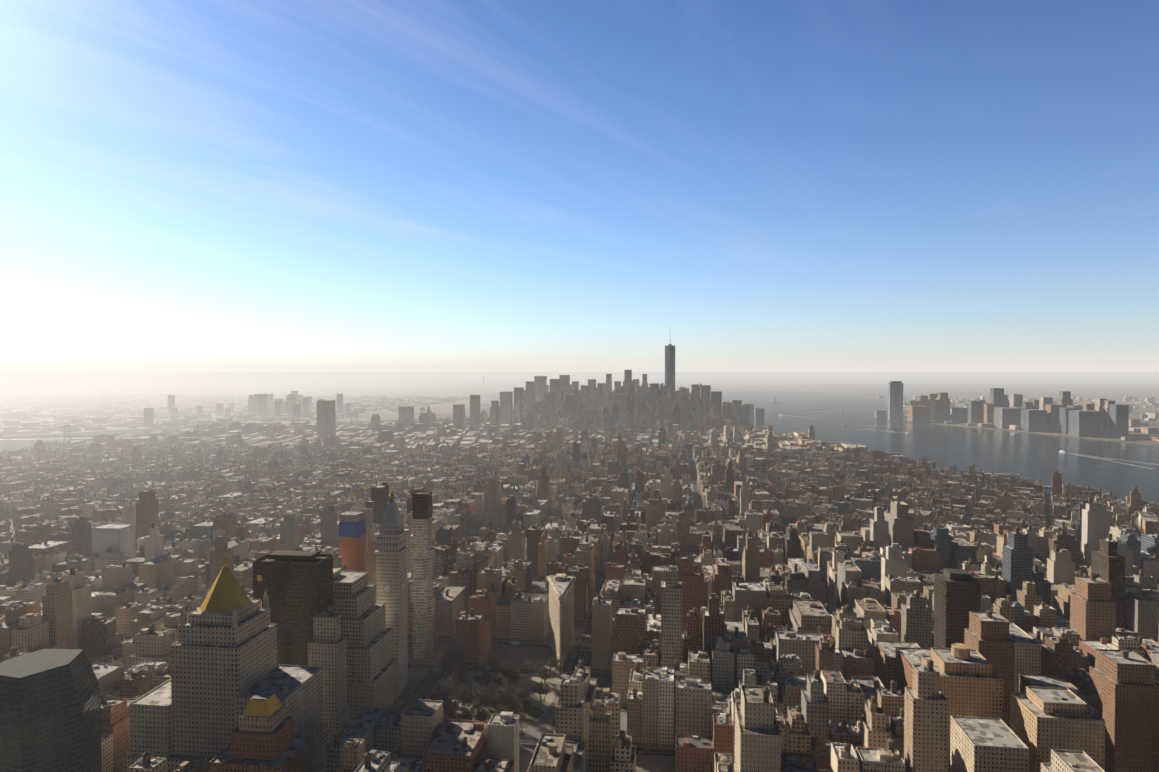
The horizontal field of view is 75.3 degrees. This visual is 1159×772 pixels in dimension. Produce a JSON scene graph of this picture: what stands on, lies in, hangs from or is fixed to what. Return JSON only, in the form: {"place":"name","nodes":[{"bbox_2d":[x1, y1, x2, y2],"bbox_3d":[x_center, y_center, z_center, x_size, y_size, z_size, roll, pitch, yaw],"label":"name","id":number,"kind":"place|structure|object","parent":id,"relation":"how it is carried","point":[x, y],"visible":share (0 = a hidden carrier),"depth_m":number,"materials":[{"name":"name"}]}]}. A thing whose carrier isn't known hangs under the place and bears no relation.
{"place":"outdoors","nodes":[
{"label":"outdoors","id":0,"kind":"place"},
{"bbox_2d":[0,375,525,437],"bbox_3d":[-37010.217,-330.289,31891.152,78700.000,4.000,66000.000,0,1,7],"label":"brooklyn terrain","id":1,"kind":"structure","parent":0,"point":[146,385],"depth_m":13871.04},
{"bbox_2d":[0,391,469,435],"bbox_3d":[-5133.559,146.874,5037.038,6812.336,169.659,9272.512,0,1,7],"label":"brooklyn skyline","id":2,"kind":"object","parent":1,"relation":"on","point":[255,407],"visible":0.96,"depth_m":5741.65},
{"bbox_2d":[200,487,394,716],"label":"gold landmarks","id":3,"kind":"object","parent":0,"point":[226,592],"visible":1,"depth_m":569.46,"materials":[{"name":"gold metal"}]},
{"bbox_2d":[6,481,693,733],"bbox_3d":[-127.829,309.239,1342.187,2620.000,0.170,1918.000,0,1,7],"label":"ground","id":4,"kind":"structure","parent":0,"point":[528,682],"depth_m":803.31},
{"bbox_2d":[43,509,50,520],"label":"tree","id":5,"kind":"object","parent":4,"relation":"on","point":[48,511],"visible":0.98,"depth_m":1678.10,"materials":[{"name":"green plant"}]},
{"bbox_2d":[4,485,634,728],"bbox_3d":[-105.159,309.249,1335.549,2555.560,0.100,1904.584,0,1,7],"label":"park lawns","id":6,"kind":"structure","parent":4,"relation":"on","point":[533,713],"depth_m":746.45,"materials":[{"name":"green plant"}]},
{"bbox_2d":[472,683,483,711],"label":"tree","id":7,"kind":"object","parent":6,"relation":"on","point":[476,698],"visible":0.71,"depth_m":736.11,"materials":[{"name":"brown plant"}]},
{"bbox_2d":[493,686,503,706],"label":"tree","id":8,"kind":"object","parent":6,"relation":"on","point":[496,695],"visible":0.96,"depth_m":746.08,"materials":[{"name":"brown plant"}]},
{"bbox_2d":[493,687,507,705],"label":"tree","id":9,"kind":"object","parent":6,"relation":"on","point":[500,695],"visible":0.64,"depth_m":751.81,"materials":[{"name":"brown plant"}]},
{"bbox_2d":[500,683,512,704],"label":"tree","id":10,"kind":"object","parent":6,"relation":"on","point":[508,696],"visible":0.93,"depth_m":743.53,"materials":[{"name":"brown plant"}]},
{"bbox_2d":[509,687,524,713],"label":"tree","id":11,"kind":"object","parent":6,"relation":"on","point":[521,703],"visible":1,"depth_m":728.12,"materials":[{"name":"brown plant"}]},
{"bbox_2d":[512,688,531,710],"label":"tree","id":12,"kind":"object","parent":6,"relation":"on","point":[523,694],"visible":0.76,"depth_m":741.68,"materials":[{"name":"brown plant"}]},
{"bbox_2d":[429,682,444,699],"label":"tree","id":13,"kind":"object","parent":4,"relation":"on","point":[432,696],"visible":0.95,"depth_m":737.27,"materials":[{"name":"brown plant"}]},
{"bbox_2d":[441,661,451,677],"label":"tree","id":14,"kind":"object","parent":4,"relation":"on","point":[446,663],"visible":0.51,"depth_m":815.10,"materials":[{"name":"brown plant"}]},
{"bbox_2d":[440,653,453,675],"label":"tree","id":15,"kind":"object","parent":4,"relation":"on","point":[447,658],"visible":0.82,"depth_m":830.25,"materials":[{"name":"brown plant"}]},
{"bbox_2d":[443,683,455,700],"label":"tree","id":16,"kind":"object","parent":4,"relation":"on","point":[448,687],"visible":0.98,"depth_m":760.86,"materials":[{"name":"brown plant"}]},
{"bbox_2d":[444,697,457,718],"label":"tree","id":17,"kind":"object","parent":4,"relation":"on","point":[452,708],"visible":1,"depth_m":714.27,"materials":[{"name":"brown plant"}]},
{"bbox_2d":[445,695,462,716],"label":"tree","id":18,"kind":"object","parent":4,"relation":"on","point":[455,702],"visible":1,"depth_m":714.27,"materials":[{"name":"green plant"}]},
{"bbox_2d":[448,672,460,688],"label":"tree","id":19,"kind":"object","parent":4,"relation":"on","point":[452,678],"visible":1,"depth_m":784.19,"materials":[{"name":"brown plant"}]},
{"bbox_2d":[449,653,465,667],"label":"tree","id":20,"kind":"object","parent":4,"relation":"on","point":[455,661],"visible":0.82,"depth_m":834.28,"materials":[{"name":"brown plant"}]},
{"bbox_2d":[454,671,464,693],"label":"tree","id":21,"kind":"object","parent":4,"relation":"on","point":[461,680],"visible":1,"depth_m":783.31,"materials":[{"name":"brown plant"}]},
{"bbox_2d":[456,651,468,674],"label":"tree","id":22,"kind":"object","parent":4,"relation":"on","point":[462,659],"visible":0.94,"depth_m":828.36,"materials":[{"name":"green plant"}]},
{"bbox_2d":[454,712,473,719],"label":"tree","id":23,"kind":"object","parent":4,"relation":"on","point":[462,717],"visible":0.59,"depth_m":690.18,"materials":[{"name":"green plant"}]},
{"bbox_2d":[458,692,471,707],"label":"tree","id":24,"kind":"object","parent":4,"relation":"on","point":[463,702],"visible":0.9,"depth_m":723.82,"materials":[{"name":"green plant"}]},
{"bbox_2d":[459,704,473,719],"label":"tree","id":25,"kind":"object","parent":4,"relation":"on","point":[463,710],"visible":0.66,"depth_m":696.31,"materials":[{"name":"green plant"}]},
{"bbox_2d":[466,694,477,711],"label":"tree","id":26,"kind":"object","parent":4,"relation":"on","point":[474,704],"visible":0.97,"depth_m":721.20,"materials":[{"name":"green plant"}]},
{"bbox_2d":[470,682,479,695],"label":"tree","id":27,"kind":"object","parent":4,"relation":"on","point":[474,688],"visible":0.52,"depth_m":759.91,"materials":[{"name":"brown plant"}]},
{"bbox_2d":[470,708,490,720],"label":"tree","id":28,"kind":"object","parent":4,"relation":"on","point":[484,712],"visible":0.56,"depth_m":687.22,"materials":[{"name":"green plant"}]},
{"bbox_2d":[473,709,488,720],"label":"tree","id":29,"kind":"object","parent":4,"relation":"on","point":[478,714],"visible":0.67,"depth_m":681.22,"materials":[{"name":"green plant"}]},
{"bbox_2d":[473,669,489,693],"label":"tree","id":30,"kind":"object","parent":4,"relation":"on","point":[479,678],"visible":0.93,"depth_m":780.52,"materials":[{"name":"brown plant"}]},
{"bbox_2d":[474,685,492,711],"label":"tree","id":31,"kind":"object","parent":4,"relation":"on","point":[487,692],"visible":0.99,"depth_m":729.27,"materials":[{"name":"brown plant"}]},
{"bbox_2d":[482,672,493,689],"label":"tree","id":32,"kind":"object","parent":4,"relation":"on","point":[487,676],"visible":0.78,"depth_m":792.25,"materials":[{"name":"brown plant"}]},
{"bbox_2d":[487,655,499,675],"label":"tree","id":33,"kind":"object","parent":4,"relation":"on","point":[496,664],"visible":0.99,"depth_m":808.35,"materials":[{"name":"brown plant"}]},
{"bbox_2d":[490,655,502,674],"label":"tree","id":34,"kind":"object","parent":4,"relation":"on","point":[496,657],"visible":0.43,"depth_m":832.69,"materials":[{"name":"brown plant"}]},
{"bbox_2d":[494,678,504,686],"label":"tree","id":35,"kind":"object","parent":4,"relation":"on","point":[498,681],"visible":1,"depth_m":784.87,"materials":[{"name":"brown plant"}]},
{"bbox_2d":[497,706,509,711],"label":"tree","id":36,"kind":"object","parent":4,"relation":"on","point":[504,708],"visible":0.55,"depth_m":711.50,"materials":[{"name":"green plant"}]},
{"bbox_2d":[500,665,516,688],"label":"tree","id":37,"kind":"object","parent":4,"relation":"on","point":[507,672],"visible":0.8,"depth_m":792.12,"materials":[{"name":"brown plant"}]},
{"bbox_2d":[503,665,514,685],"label":"tree","id":38,"kind":"object","parent":4,"relation":"on","point":[508,670],"visible":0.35,"depth_m":801.46,"materials":[{"name":"brown plant"}]},
{"bbox_2d":[509,671,520,693],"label":"tree","id":39,"kind":"object","parent":4,"relation":"on","point":[514,679],"visible":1,"depth_m":781.33,"materials":[{"name":"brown plant"}]},
{"bbox_2d":[519,713,526,725],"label":"tree","id":40,"kind":"object","parent":4,"relation":"on","point":[520,718],"visible":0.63,"depth_m":700.45,"materials":[{"name":"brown plant"}]},
{"bbox_2d":[521,661,531,676],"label":"tree","id":41,"kind":"object","parent":4,"relation":"on","point":[524,667],"visible":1,"depth_m":822.15,"materials":[{"name":"brown plant"}]},
{"bbox_2d":[530,682,549,702],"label":"tree","id":42,"kind":"object","parent":4,"relation":"on","point":[537,690],"visible":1,"depth_m":757.29,"materials":[{"name":"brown plant"}]},
{"bbox_2d":[535,668,549,683],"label":"tree","id":43,"kind":"object","parent":4,"relation":"on","point":[542,671],"visible":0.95,"depth_m":797.97,"materials":[{"name":"brown plant"}]},
{"bbox_2d":[544,682,553,701],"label":"tree","id":44,"kind":"object","parent":4,"relation":"on","point":[545,690],"visible":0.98,"depth_m":761.70,"materials":[{"name":"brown plant"}]},
{"bbox_2d":[546,654,556,678],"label":"tree","id":45,"kind":"object","parent":4,"relation":"on","point":[551,662],"visible":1,"depth_m":817.77,"materials":[{"name":"brown plant"}]},
{"bbox_2d":[553,664,562,679],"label":"tree","id":46,"kind":"object","parent":4,"relation":"on","point":[559,668],"visible":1,"depth_m":817.14,"materials":[{"name":"brown plant"}]},
{"bbox_2d":[553,656,563,677],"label":"tree","id":47,"kind":"object","parent":4,"relation":"on","point":[559,660],"visible":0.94,"depth_m":820.69,"materials":[{"name":"brown plant"}]},
{"bbox_2d":[6,430,1138,756],"bbox_3d":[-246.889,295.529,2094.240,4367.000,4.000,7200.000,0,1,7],"label":"sidewalk","id":48,"kind":"structure","parent":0,"point":[450,650],"depth_m":900.85,"materials":[{"name":"concrete"}]},
{"bbox_2d":[59,383,865,456],"bbox_3d":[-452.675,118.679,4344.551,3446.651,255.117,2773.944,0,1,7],"label":"city skyline","id":49,"kind":"structure","parent":48,"relation":"on","point":[641,423],"depth_m":3725.07},
{"bbox_2d":[317,344,763,440],"bbox_3d":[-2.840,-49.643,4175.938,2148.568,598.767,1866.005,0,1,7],"label":"skyscrapers","id":50,"kind":"structure","parent":48,"relation":"on","point":[536,390],"depth_m":4345.41,"materials":[{"name":"grey concrete"}]},
{"bbox_2d":[406,559,674,753],"bbox_3d":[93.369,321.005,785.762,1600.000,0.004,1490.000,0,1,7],"label":"road markings","id":51,"kind":"object","parent":48,"relation":"on","point":[523,671],"visible":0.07,"depth_m":861.03,"materials":[{"name":"white paint"}]},
{"bbox_2d":[6,458,1140,771],"bbox_3d":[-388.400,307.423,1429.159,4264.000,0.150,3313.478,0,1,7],"label":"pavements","id":52,"kind":"structure","parent":48,"relation":"on","point":[516,656],"depth_m":854.86,"materials":[{"name":"grey concrete"}]},
{"bbox_2d":[539,665,550,687],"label":"tree","id":53,"kind":"object","parent":52,"relation":"on","point":[546,678],"visible":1,"depth_m":794.14,"materials":[{"name":"brown plant"}]},
{"bbox_2d":[0,482,1158,771],"bbox_3d":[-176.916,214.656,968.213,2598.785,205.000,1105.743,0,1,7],"label":"buildings","id":54,"kind":"structure","parent":48,"relation":"on","point":[1010,708],"depth_m":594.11,"materials":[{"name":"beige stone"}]},
{"bbox_2d":[335,470,365,512],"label":"tower crane","id":55,"kind":"object","parent":54,"relation":"on","point":[358,492],"visible":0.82,"depth_m":1010.49,"materials":[{"name":"orange"}]},
{"bbox_2d":[0,429,1158,541],"bbox_3d":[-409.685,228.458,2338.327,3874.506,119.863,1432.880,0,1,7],"label":"distant city buildings","id":56,"kind":"structure","parent":48,"relation":"on","point":[532,486],"depth_m":2016.64,"materials":[{"name":"grey concrete"}]},
{"bbox_2d":[400,489,1134,752],"bbox_3d":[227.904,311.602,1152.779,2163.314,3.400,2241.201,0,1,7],"label":"cars","id":57,"kind":"object","parent":48,"relation":"on","point":[513,643],"visible":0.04,"depth_m":918.26,"materials":[{"name":"paint"}]},
{"bbox_2d":[0,372,1158,502],"bbox_3d":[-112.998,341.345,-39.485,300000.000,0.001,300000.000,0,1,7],"label":"water","id":58,"kind":"structure","parent":0,"point":[1032,457],"depth_m":4105.40,"materials":[{"name":"blue liquid"}]},
{"bbox_2d":[0,425,218,442],"bbox_3d":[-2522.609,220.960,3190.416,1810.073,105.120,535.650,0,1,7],"label":"bridge","id":59,"kind":"structure","parent":58,"relation":"on","point":[78,438],"depth_m":3249.76,"materials":[{"name":"silver metal"}]},
{"bbox_2d":[262,409,407,426],"bbox_3d":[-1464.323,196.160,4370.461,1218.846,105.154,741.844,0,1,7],"label":"bridge","id":60,"kind":"structure","parent":58,"relation":"on","point":[351,422],"depth_m":4276.75,"materials":[{"name":"silver metal"}]},
{"bbox_2d":[392,407,488,417],"bbox_3d":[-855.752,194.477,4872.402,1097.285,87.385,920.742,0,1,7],"label":"suspension bridge","id":61,"kind":"structure","parent":58,"relation":"on","point":[423,408],"depth_m":5085.06,"materials":[{"name":"metal"}]},
{"bbox_2d":[465,376,532,385],"bbox_3d":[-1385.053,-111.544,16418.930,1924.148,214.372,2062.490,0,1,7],"label":"suspension bridge","id":62,"kind":"structure","parent":58,"relation":"on","point":[498,380],"depth_m":15959.26,"materials":[{"name":"silver metal"}]},
{"bbox_2d":[779,410,1066,452],"bbox_3d":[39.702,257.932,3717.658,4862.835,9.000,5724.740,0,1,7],"label":"boats","id":63,"kind":"object","parent":58,"relation":"on","point":[1063,451],"visible":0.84,"depth_m":4050.30,"materials":[{"name":"white"}]},
{"bbox_2d":[785,411,1157,468],"bbox_3d":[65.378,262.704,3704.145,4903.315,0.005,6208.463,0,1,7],"label":"boats","id":64,"kind":"object","parent":58,"relation":"on","point":[1068,453],"visible":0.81,"depth_m":2912.60,"materials":[{"name":"grey"}]},
{"bbox_2d":[827,442,1158,505],"bbox_3d":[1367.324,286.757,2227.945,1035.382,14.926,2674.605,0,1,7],"label":"piers","id":65,"kind":"structure","parent":58,"relation":"on","point":[986,474],"depth_m":2370.55,"materials":[{"name":"grey concrete"}]},
{"bbox_2d":[0,0,1158,371],"label":"sky","id":66,"kind":"structure","parent":0,"point":[186,185],"materials":[{"name":"blue"}]},
{"bbox_2d":[800,407,828,408],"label":"island","id":67,"kind":"structure","parent":0,"point":[815,408],"depth_m":6629.31,"materials":[{"name":"grey"}]},
{"bbox_2d":[547,376,1158,445],"bbox_3d":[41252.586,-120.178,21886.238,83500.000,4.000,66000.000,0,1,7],"label":"new jersey terrain","id":68,"kind":"structure","parent":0,"point":[1116,389],"depth_m":15576.42,"materials":[{"name":"grey"}]},
{"bbox_2d":[874,381,1158,441],"bbox_3d":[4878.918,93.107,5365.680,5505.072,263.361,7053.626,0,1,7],"label":"distant city buildings","id":69,"kind":"structure","parent":68,"relation":"on","point":[1064,413],"depth_m":4337.76,"materials":[{"name":"grey concrete"}]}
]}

